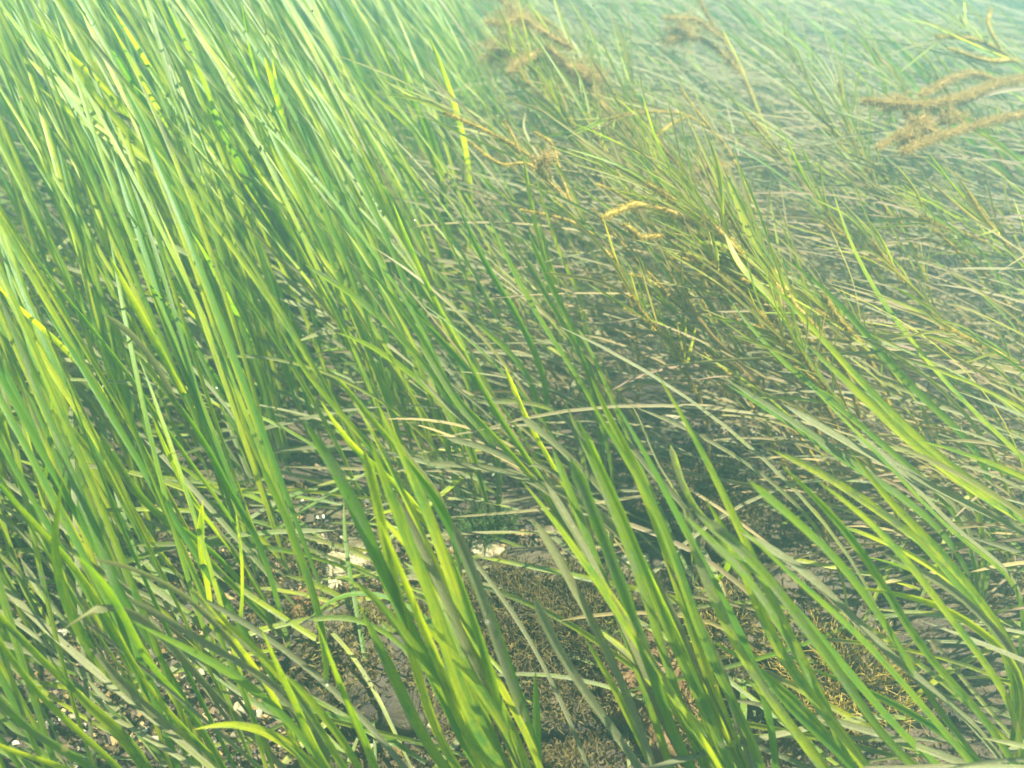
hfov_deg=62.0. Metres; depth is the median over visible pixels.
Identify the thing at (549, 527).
stone
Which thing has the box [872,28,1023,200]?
seagrass plant
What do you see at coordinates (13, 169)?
seagrass plant
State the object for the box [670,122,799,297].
seagrass plant
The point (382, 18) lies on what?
seagrass meadow
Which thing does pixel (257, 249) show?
seagrass plant
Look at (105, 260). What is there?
seagrass plant
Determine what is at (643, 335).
seagrass plant
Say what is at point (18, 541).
seagrass plant
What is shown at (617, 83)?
seagrass plant
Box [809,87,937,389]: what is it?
algae covered stalk
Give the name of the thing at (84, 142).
seagrass plant
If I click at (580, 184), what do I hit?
seagrass plant
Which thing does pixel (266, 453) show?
seagrass plant
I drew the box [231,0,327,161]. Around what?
seagrass plant
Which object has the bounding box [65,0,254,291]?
seagrass plant
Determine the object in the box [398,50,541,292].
seagrass plant
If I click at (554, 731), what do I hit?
rock
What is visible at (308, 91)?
seagrass plant
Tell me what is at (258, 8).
seagrass plant
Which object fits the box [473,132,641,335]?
seagrass plant
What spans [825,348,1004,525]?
seagrass plant
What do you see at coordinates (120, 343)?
seagrass plant
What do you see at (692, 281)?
seagrass plant
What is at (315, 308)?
seagrass plant
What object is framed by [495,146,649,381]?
seagrass plant
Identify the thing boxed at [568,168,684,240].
seagrass plant
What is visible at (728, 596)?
algae tuft
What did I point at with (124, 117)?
seagrass plant
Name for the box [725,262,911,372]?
seagrass plant
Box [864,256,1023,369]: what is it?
algae covered stalk
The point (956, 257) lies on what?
seagrass plant
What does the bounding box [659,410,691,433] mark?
stone
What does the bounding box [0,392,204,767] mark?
seagrass plant
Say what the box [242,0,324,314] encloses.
seagrass plant
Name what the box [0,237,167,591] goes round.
seagrass plant
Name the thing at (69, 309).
seagrass plant
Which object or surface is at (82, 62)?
seagrass plant
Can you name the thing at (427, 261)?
seagrass plant
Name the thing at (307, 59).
seagrass plant
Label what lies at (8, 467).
seagrass plant
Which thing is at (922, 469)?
seagrass plant
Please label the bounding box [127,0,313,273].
seagrass plant
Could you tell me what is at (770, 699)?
seagrass plant
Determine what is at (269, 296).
seagrass plant
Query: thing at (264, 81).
seagrass plant
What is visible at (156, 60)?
seagrass plant
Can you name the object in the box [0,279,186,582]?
seagrass plant
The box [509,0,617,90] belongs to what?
algae covered stalk
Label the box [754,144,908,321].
seagrass plant
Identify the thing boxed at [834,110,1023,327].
seagrass plant
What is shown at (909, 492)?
seagrass plant
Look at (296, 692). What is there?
seagrass plant
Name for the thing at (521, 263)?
seagrass plant
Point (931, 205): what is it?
seagrass plant
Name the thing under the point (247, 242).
seagrass plant
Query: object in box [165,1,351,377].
seagrass plant
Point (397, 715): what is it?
rock
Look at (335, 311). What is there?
seagrass plant
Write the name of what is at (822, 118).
algae covered stalk
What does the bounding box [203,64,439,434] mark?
seagrass plant
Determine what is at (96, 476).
seagrass plant
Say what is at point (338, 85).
seagrass plant
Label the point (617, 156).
algae covered stalk
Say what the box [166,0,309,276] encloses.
seagrass plant
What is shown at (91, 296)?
seagrass plant
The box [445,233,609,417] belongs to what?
seagrass plant
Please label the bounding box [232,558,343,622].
algae tuft
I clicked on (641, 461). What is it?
seagrass plant
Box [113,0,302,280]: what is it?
seagrass plant
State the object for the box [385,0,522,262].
seagrass plant
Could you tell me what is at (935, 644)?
leaf fragment
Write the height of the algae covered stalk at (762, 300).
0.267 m
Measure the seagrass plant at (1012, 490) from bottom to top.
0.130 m
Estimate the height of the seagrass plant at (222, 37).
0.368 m
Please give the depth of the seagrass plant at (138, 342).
0.69 m
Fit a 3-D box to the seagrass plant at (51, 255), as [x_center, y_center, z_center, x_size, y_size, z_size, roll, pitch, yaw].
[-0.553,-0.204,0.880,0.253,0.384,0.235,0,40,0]
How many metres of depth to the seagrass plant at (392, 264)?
0.95 m
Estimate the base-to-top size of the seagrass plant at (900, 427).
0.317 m
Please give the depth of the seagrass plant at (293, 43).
1.01 m
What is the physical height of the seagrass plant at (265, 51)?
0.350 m
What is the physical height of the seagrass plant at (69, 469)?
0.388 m
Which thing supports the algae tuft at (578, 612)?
on the seabed
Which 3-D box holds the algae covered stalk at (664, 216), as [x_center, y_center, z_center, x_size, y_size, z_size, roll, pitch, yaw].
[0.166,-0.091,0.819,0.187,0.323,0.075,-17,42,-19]
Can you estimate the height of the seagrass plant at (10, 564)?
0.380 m
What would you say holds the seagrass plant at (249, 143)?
on the seabed
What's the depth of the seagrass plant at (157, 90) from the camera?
0.94 m
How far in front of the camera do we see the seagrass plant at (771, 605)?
0.48 m
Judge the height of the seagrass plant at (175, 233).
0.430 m
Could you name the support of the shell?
on the gravel
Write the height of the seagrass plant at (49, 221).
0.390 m
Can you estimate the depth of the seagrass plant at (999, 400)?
0.65 m
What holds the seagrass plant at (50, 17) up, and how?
on the seabed
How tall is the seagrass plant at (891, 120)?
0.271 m
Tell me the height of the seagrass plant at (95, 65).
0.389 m
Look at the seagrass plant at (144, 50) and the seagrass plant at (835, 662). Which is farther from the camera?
the seagrass plant at (144, 50)
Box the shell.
[194,668,206,679]
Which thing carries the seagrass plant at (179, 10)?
on the seabed
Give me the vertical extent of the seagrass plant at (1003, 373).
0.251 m
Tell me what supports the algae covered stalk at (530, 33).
on the seabed
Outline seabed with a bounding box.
[0,0,1023,767]
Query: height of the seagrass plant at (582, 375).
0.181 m
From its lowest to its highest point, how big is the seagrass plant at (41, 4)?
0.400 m
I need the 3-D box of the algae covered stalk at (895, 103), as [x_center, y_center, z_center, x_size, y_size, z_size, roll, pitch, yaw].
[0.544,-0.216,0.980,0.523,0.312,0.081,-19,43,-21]
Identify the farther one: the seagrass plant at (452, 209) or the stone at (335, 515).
the seagrass plant at (452, 209)
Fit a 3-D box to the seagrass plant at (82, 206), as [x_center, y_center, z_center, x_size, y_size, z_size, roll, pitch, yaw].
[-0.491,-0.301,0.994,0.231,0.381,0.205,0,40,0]
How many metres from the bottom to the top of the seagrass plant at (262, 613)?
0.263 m
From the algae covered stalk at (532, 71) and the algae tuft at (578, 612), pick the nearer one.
the algae tuft at (578, 612)
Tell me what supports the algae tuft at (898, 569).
on the seabed
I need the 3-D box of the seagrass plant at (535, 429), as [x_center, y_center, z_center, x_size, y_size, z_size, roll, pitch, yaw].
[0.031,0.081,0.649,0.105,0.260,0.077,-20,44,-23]
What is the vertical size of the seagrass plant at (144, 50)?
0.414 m
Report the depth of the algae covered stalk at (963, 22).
1.20 m
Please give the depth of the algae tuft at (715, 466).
0.77 m
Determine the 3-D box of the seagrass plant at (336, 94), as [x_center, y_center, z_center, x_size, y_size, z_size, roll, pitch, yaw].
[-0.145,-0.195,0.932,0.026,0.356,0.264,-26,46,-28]
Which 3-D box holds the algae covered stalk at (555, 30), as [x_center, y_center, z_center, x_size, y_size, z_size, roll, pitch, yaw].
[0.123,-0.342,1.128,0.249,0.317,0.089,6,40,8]
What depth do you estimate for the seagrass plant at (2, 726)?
0.63 m
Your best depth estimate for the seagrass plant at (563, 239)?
1.01 m
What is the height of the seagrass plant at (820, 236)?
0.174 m
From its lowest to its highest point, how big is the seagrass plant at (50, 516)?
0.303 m
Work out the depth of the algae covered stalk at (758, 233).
0.71 m
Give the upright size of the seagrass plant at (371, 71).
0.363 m
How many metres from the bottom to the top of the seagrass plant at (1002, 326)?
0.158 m
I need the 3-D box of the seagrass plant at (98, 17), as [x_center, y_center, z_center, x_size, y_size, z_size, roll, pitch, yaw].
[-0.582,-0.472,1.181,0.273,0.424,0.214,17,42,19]
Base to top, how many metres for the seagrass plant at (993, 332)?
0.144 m
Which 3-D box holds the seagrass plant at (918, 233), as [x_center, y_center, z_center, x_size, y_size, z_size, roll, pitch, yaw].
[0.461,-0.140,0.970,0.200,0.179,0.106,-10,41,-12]
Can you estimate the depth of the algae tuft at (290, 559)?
0.74 m
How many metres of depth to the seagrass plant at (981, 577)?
0.64 m
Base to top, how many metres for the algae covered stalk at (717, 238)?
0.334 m
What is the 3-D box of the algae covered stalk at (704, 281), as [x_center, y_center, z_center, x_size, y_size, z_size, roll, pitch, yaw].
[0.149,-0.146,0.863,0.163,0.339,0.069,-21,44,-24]
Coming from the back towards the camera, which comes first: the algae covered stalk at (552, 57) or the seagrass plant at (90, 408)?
the algae covered stalk at (552, 57)
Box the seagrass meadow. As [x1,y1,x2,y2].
[0,0,1023,767]
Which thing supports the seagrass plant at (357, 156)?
on the seabed
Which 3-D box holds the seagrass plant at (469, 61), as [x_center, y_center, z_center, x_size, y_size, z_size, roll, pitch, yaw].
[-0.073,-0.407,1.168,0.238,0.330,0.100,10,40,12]
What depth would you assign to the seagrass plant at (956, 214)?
0.94 m
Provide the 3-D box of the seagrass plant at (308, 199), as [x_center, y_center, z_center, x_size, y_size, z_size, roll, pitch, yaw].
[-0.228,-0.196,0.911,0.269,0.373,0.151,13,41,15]
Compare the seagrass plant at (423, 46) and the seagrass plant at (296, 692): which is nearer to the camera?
the seagrass plant at (296, 692)
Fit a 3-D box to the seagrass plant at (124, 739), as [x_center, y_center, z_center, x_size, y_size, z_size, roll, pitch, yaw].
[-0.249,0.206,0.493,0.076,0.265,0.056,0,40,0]
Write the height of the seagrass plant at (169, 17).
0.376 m
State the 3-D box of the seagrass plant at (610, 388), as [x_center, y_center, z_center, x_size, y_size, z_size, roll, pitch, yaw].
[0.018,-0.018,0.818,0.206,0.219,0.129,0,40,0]
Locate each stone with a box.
[223,558,239,572]
[233,700,262,720]
[321,551,366,581]
[321,577,346,587]
[323,502,351,521]
[343,534,365,552]
[438,441,454,452]
[470,539,504,557]
[531,525,555,538]
[615,550,649,569]
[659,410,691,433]
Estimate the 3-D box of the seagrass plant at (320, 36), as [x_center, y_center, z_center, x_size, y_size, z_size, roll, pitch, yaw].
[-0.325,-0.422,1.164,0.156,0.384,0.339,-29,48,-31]
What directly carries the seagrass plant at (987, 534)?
on the seabed
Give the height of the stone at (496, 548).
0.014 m
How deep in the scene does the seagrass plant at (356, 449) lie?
0.61 m
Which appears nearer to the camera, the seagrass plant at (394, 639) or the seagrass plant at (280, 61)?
the seagrass plant at (394, 639)
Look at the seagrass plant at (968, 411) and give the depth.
0.78 m
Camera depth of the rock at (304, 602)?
0.70 m
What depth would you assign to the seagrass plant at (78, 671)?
0.54 m
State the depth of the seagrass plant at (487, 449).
0.68 m
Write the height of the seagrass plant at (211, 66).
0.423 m
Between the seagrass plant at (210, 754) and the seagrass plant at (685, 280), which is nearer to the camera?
the seagrass plant at (210, 754)
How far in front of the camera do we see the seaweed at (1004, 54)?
0.97 m
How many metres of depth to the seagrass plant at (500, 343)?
0.75 m
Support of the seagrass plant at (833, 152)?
on the seabed
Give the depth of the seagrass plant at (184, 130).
0.78 m
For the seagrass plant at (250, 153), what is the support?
on the seabed
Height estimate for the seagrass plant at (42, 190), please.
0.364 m
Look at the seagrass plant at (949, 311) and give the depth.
0.88 m
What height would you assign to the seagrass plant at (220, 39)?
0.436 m
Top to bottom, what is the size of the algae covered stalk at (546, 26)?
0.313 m
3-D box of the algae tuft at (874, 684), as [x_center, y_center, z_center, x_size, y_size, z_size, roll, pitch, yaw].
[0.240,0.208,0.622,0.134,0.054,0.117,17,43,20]
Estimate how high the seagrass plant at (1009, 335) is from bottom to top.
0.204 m
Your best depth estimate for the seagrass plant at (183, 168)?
0.81 m
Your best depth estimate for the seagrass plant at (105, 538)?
0.64 m
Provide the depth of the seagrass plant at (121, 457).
0.75 m
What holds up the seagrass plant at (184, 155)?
on the seabed
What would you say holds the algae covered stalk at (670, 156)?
on the seabed
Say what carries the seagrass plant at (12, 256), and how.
on the seabed
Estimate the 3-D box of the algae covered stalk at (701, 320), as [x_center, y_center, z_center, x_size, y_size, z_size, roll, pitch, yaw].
[0.147,-0.040,0.783,0.372,0.273,0.078,23,45,26]
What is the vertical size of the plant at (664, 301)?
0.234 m
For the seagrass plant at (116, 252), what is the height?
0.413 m
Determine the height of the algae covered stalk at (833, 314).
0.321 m
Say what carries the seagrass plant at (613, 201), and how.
on the seabed
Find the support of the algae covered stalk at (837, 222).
on the seabed
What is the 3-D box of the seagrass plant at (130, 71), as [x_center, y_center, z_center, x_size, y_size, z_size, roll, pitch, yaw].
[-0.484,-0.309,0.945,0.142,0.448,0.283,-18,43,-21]
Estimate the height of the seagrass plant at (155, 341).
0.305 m
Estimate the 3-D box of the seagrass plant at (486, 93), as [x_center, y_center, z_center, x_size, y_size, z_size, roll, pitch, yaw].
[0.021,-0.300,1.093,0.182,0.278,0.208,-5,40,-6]
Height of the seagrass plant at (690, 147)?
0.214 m
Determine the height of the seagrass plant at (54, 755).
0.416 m
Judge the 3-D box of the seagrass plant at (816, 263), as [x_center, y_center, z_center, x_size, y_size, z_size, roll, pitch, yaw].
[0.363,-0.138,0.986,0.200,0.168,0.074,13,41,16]
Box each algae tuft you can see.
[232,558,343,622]
[265,512,361,588]
[304,607,417,680]
[451,499,525,550]
[461,549,608,676]
[488,622,625,733]
[513,570,642,676]
[635,448,771,533]
[683,562,802,667]
[738,606,934,749]
[891,559,923,583]
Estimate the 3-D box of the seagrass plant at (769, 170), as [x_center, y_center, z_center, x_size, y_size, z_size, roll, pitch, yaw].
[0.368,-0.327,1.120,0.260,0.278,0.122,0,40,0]
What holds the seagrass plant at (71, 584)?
on the seabed
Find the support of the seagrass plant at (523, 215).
on the seabed
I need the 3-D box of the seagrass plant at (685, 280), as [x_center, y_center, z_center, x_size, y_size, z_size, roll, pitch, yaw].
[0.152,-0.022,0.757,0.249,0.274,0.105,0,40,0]
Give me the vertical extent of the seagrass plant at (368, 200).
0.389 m
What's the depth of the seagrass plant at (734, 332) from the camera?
0.92 m
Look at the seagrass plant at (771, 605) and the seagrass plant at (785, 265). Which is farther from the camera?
the seagrass plant at (785, 265)
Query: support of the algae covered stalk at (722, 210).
on the seabed
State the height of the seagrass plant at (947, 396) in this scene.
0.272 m
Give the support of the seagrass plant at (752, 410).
on the seabed
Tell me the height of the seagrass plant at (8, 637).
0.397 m
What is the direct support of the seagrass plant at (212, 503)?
on the seabed
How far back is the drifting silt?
0.36 m
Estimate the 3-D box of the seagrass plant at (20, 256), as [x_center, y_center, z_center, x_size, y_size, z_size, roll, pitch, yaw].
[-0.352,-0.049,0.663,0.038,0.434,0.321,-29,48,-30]
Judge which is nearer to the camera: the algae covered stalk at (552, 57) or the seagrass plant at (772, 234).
the seagrass plant at (772, 234)
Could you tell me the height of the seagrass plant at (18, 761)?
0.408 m
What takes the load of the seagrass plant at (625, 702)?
on the seabed
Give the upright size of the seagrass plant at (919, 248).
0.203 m
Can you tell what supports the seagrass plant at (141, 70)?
on the seabed
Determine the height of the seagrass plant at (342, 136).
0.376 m
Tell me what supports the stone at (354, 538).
on the seabed
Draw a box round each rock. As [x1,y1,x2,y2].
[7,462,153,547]
[287,601,446,736]
[288,583,389,629]
[431,546,660,739]
[601,631,700,764]
[627,461,786,563]
[680,563,880,717]
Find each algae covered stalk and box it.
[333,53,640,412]
[471,0,639,280]
[477,0,628,154]
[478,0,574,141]
[479,0,616,225]
[499,0,579,159]
[503,10,626,153]
[508,0,655,195]
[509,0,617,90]
[515,168,830,536]
[526,0,671,172]
[531,37,641,299]
[531,102,824,486]
[532,30,736,425]
[542,206,710,456]
[545,73,770,254]
[547,50,664,168]
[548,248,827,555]
[549,40,660,149]
[559,85,732,331]
[564,12,658,250]
[569,89,760,367]
[578,98,766,445]
[596,87,715,358]
[600,155,754,371]
[611,72,735,233]
[614,62,862,508]
[622,157,795,416]
[633,128,806,437]
[648,163,787,429]
[649,0,782,222]
[657,223,815,414]
[659,247,842,500]
[671,129,848,473]
[694,127,815,413]
[704,75,821,278]
[714,245,881,551]
[743,0,827,183]
[749,118,898,390]
[764,222,892,476]
[767,48,918,283]
[803,0,914,354]
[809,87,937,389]
[809,177,955,432]
[821,3,954,211]
[831,135,1023,392]
[852,167,1023,262]
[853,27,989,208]
[859,68,1023,153]
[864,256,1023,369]
[890,102,1023,159]
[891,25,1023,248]
[921,0,1006,165]
[927,129,1023,277]
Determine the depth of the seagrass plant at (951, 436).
0.74 m
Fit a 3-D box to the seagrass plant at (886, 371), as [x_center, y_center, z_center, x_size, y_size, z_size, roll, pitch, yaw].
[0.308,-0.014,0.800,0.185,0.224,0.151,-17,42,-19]
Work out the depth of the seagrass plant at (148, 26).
1.08 m
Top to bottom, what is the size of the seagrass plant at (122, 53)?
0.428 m
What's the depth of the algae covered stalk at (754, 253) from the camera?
0.70 m
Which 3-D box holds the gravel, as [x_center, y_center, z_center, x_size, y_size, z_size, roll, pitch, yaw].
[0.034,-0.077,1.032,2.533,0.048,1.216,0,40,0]
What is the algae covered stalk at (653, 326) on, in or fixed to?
on the seabed
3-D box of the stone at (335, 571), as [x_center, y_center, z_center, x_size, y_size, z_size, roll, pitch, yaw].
[-0.146,0.158,0.738,0.038,0.018,0.028,0,40,0]
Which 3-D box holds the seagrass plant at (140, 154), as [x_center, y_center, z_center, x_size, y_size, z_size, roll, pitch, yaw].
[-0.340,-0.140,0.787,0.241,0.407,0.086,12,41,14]
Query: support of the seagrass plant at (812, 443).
on the seabed
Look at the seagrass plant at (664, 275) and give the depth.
0.88 m
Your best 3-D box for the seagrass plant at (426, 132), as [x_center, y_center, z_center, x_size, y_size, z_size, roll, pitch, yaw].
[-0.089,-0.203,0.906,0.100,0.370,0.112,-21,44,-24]
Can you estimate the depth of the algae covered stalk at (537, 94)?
1.03 m
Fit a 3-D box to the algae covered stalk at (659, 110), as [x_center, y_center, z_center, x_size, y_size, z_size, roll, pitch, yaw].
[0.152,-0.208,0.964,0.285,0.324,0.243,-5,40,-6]
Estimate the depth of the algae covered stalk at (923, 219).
0.76 m
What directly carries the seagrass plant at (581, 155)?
on the seabed
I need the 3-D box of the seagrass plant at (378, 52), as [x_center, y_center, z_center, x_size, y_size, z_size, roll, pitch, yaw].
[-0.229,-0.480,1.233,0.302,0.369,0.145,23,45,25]
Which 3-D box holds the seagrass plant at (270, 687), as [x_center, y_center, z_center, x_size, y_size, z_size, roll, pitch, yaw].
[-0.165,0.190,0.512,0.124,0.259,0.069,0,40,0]
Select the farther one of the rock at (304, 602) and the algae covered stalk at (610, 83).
the algae covered stalk at (610, 83)
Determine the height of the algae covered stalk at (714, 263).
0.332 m
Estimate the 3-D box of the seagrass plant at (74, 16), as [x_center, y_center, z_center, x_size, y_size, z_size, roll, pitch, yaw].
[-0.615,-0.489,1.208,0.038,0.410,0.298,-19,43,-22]
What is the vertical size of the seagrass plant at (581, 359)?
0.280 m
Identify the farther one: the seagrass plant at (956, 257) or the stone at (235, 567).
the seagrass plant at (956, 257)
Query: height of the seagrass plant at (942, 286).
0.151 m
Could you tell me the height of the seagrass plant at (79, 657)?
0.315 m
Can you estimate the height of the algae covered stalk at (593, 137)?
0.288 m
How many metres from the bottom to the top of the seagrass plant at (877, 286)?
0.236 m
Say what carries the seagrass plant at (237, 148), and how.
on the seabed
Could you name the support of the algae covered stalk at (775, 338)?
on the seabed
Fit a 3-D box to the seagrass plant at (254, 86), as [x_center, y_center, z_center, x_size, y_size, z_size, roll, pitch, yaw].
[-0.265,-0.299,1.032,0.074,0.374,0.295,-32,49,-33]
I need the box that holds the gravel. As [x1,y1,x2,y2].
[3,132,1023,767]
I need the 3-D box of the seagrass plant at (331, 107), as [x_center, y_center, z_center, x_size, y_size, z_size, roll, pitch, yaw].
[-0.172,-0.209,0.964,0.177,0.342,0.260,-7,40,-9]
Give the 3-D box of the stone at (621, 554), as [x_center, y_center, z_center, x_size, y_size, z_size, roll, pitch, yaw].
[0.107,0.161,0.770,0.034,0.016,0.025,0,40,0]
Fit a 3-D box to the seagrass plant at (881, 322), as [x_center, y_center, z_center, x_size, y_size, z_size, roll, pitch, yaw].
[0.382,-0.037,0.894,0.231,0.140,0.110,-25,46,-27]
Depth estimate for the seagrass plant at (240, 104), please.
0.96 m
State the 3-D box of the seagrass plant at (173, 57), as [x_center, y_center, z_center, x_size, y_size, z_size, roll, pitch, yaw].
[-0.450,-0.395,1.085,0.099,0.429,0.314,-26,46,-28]
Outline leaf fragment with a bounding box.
[930,639,940,651]
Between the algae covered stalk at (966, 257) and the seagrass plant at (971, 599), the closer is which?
the seagrass plant at (971, 599)
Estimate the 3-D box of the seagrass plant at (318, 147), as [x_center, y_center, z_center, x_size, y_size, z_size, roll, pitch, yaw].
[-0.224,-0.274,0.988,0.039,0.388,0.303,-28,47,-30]
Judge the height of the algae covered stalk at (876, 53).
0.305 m
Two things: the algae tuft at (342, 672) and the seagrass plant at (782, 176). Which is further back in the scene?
the seagrass plant at (782, 176)
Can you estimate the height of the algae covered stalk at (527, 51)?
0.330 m
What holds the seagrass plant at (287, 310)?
on the seabed
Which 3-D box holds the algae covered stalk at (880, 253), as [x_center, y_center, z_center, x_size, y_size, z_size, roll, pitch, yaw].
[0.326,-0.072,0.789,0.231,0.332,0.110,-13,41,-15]
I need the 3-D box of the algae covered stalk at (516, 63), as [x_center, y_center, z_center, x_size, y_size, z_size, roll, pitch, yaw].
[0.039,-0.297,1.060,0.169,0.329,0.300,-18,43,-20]
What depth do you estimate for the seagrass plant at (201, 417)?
0.67 m
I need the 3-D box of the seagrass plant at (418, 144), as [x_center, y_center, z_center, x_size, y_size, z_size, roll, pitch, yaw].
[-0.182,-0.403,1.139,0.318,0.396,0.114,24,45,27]
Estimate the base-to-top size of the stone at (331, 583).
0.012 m
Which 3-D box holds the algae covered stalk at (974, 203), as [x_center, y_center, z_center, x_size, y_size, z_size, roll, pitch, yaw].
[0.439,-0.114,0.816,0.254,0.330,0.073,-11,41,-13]
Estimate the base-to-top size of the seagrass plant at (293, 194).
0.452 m
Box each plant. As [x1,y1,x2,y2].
[0,0,172,304]
[0,0,198,487]
[0,0,288,463]
[0,2,259,503]
[0,8,189,451]
[0,26,140,415]
[0,92,153,390]
[0,96,111,347]
[0,114,134,461]
[0,137,189,540]
[0,150,108,383]
[0,172,216,603]
[0,215,132,562]
[0,233,142,511]
[0,234,251,752]
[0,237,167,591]
[0,242,147,643]
[0,263,202,767]
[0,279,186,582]
[0,301,301,741]
[0,309,150,655]
[0,316,148,587]
[0,350,110,665]
[0,351,96,767]
[0,369,223,767]
[0,388,83,596]
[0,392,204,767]
[0,459,30,561]
[0,480,227,767]
[0,496,56,676]
[0,604,37,729]
[0,612,152,767]
[0,629,73,767]
[0,686,10,736]
[1,1,289,426]
[3,0,161,258]
[3,0,291,471]
[3,271,256,767]
[4,0,198,295]
[5,0,256,389]
[6,0,139,462]
[6,0,155,200]
[7,0,131,128]
[8,0,210,479]
[11,221,258,575]
[16,11,389,518]
[20,0,183,351]
[24,0,90,95]
[24,60,160,527]
[27,0,251,318]
[27,2,337,433]
[28,2,139,267]
[30,0,205,271]
[33,0,151,143]
[37,0,141,325]
[42,16,325,606]
[44,0,267,581]
[47,0,208,317]
[50,0,187,268]
[52,0,201,306]
[62,192,293,579]
[62,559,335,767]
[64,0,102,107]
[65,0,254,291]
[69,11,285,538]
[83,0,123,103]
[85,0,381,335]
[89,0,295,388]
[91,26,283,446]
[93,0,245,303]
[100,406,289,649]
[101,0,396,408]
[101,202,268,487]
[109,0,224,216]
[110,0,245,191]
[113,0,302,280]
[113,379,274,767]
[121,0,318,412]
[124,0,340,311]
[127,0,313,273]
[129,0,377,392]
[130,0,271,261]
[130,588,378,767]
[132,0,238,247]
[133,0,230,162]
[133,0,390,454]
[133,84,451,496]
[134,15,238,207]
[137,0,326,401]
[142,0,290,272]
[145,0,300,278]
[147,72,180,136]
[148,0,321,454]
[150,5,294,257]
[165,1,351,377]
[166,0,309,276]
[166,0,351,222]
[167,81,254,437]
[174,0,267,148]
[175,84,488,520]
[176,0,311,188]
[177,0,388,377]
[190,0,268,117]
[190,92,440,348]
[192,86,429,438]
[197,500,243,680]
[203,49,412,495]
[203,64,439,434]
[205,0,267,147]
[206,0,317,196]
[211,0,420,451]
[213,0,367,301]
[214,0,434,233]
[217,19,287,239]
[220,0,418,347]
[224,0,425,396]
[225,0,372,145]
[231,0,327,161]
[236,0,380,246]
[239,0,396,338]
[240,0,317,187]
[240,3,304,130]
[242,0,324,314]
[251,0,346,166]
[251,0,414,291]
[253,0,398,274]
[259,0,404,294]
[260,464,328,690]
[262,0,470,371]
[263,25,452,359]
[268,0,373,200]
[270,26,464,502]
[271,0,399,339]
[275,0,461,382]
[276,0,427,287]
[276,58,453,360]
[277,322,463,581]
[278,272,493,490]
[289,106,523,492]
[295,58,480,305]
[298,18,453,382]
[302,401,542,767]
[303,0,457,245]
[303,0,462,327]
[306,257,501,530]
[308,591,448,676]
[321,79,551,432]
[330,0,443,150]
[333,0,431,193]
[336,30,472,343]
[339,255,550,482]
[345,174,490,461]
[350,4,530,288]
[352,82,525,427]
[357,24,458,325]
[364,0,522,200]
[368,114,557,425]
[372,0,454,155]
[372,246,571,508]
[378,75,542,330]
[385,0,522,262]
[392,201,548,463]
[394,200,588,458]
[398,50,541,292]
[410,117,565,349]
[411,63,588,313]
[411,77,590,296]
[426,204,619,421]
[426,398,593,564]
[430,251,628,481]
[435,95,627,375]
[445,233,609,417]
[446,141,576,409]
[452,19,604,276]
[455,271,634,441]
[465,354,613,577]
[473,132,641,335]
[488,217,615,489]
[491,59,643,310]
[494,103,663,326]
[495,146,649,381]
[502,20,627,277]
[521,376,778,767]
[523,155,588,418]
[524,87,663,266]
[528,124,739,419]
[528,181,763,449]
[530,173,653,251]
[532,47,677,278]
[533,671,541,759]
[534,112,692,271]
[534,449,673,767]
[538,272,754,416]
[546,72,601,266]
[546,191,787,459]
[559,88,749,314]
[563,261,771,429]
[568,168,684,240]
[578,329,730,593]
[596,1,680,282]
[599,249,783,407]
[605,54,702,191]
[617,130,734,248]
[620,310,864,519]
[622,315,784,381]
[633,406,850,632]
[638,194,792,351]
[645,107,786,246]
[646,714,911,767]
[651,127,824,376]
[655,371,854,767]
[663,336,915,520]
[669,232,833,337]
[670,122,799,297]
[675,301,831,369]
[680,352,844,524]
[684,496,869,767]
[690,139,899,404]
[695,464,1017,764]
[701,234,863,434]
[713,14,869,236]
[722,256,995,600]
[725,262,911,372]
[727,268,954,511]
[732,318,910,528]
[741,59,912,250]
[741,84,884,251]
[741,113,921,325]
[752,189,1023,535]
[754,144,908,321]
[755,190,860,369]
[759,175,895,331]
[769,384,1023,711]
[776,272,934,469]
[784,200,968,323]
[802,419,1022,582]
[805,182,979,380]
[808,347,1020,503]
[812,233,985,323]
[816,343,971,471]
[816,435,974,527]
[816,448,1023,764]
[816,465,953,597]
[819,290,960,380]
[821,282,1023,523]
[823,277,1023,507]
[823,303,1023,428]
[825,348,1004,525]
[833,134,972,284]
[833,287,1023,566]
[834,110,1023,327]
[836,393,950,481]
[837,149,994,376]
[840,32,1023,266]
[841,172,990,329]
[855,324,1023,593]
[859,201,1023,427]
[865,341,1023,532]
[866,257,1008,422]
[869,283,1008,351]
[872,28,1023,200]
[879,189,1019,363]
[881,235,1023,351]
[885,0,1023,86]
[910,180,1023,288]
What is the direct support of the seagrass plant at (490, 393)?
on the seabed
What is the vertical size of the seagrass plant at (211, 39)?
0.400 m
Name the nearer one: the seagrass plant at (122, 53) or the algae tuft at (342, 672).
the algae tuft at (342, 672)
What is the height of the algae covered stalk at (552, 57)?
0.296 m
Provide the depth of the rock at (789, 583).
0.67 m
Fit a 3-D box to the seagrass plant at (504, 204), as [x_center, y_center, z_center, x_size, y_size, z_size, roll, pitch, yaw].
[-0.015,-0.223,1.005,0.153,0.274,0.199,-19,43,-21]
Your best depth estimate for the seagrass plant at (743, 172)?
1.12 m
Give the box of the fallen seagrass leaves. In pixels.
[0,0,1023,767]
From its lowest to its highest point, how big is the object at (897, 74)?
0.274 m
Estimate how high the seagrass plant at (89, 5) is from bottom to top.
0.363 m
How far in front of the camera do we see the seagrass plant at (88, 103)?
0.96 m
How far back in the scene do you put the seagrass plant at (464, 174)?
0.88 m
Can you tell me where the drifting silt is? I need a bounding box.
[0,2,1023,766]

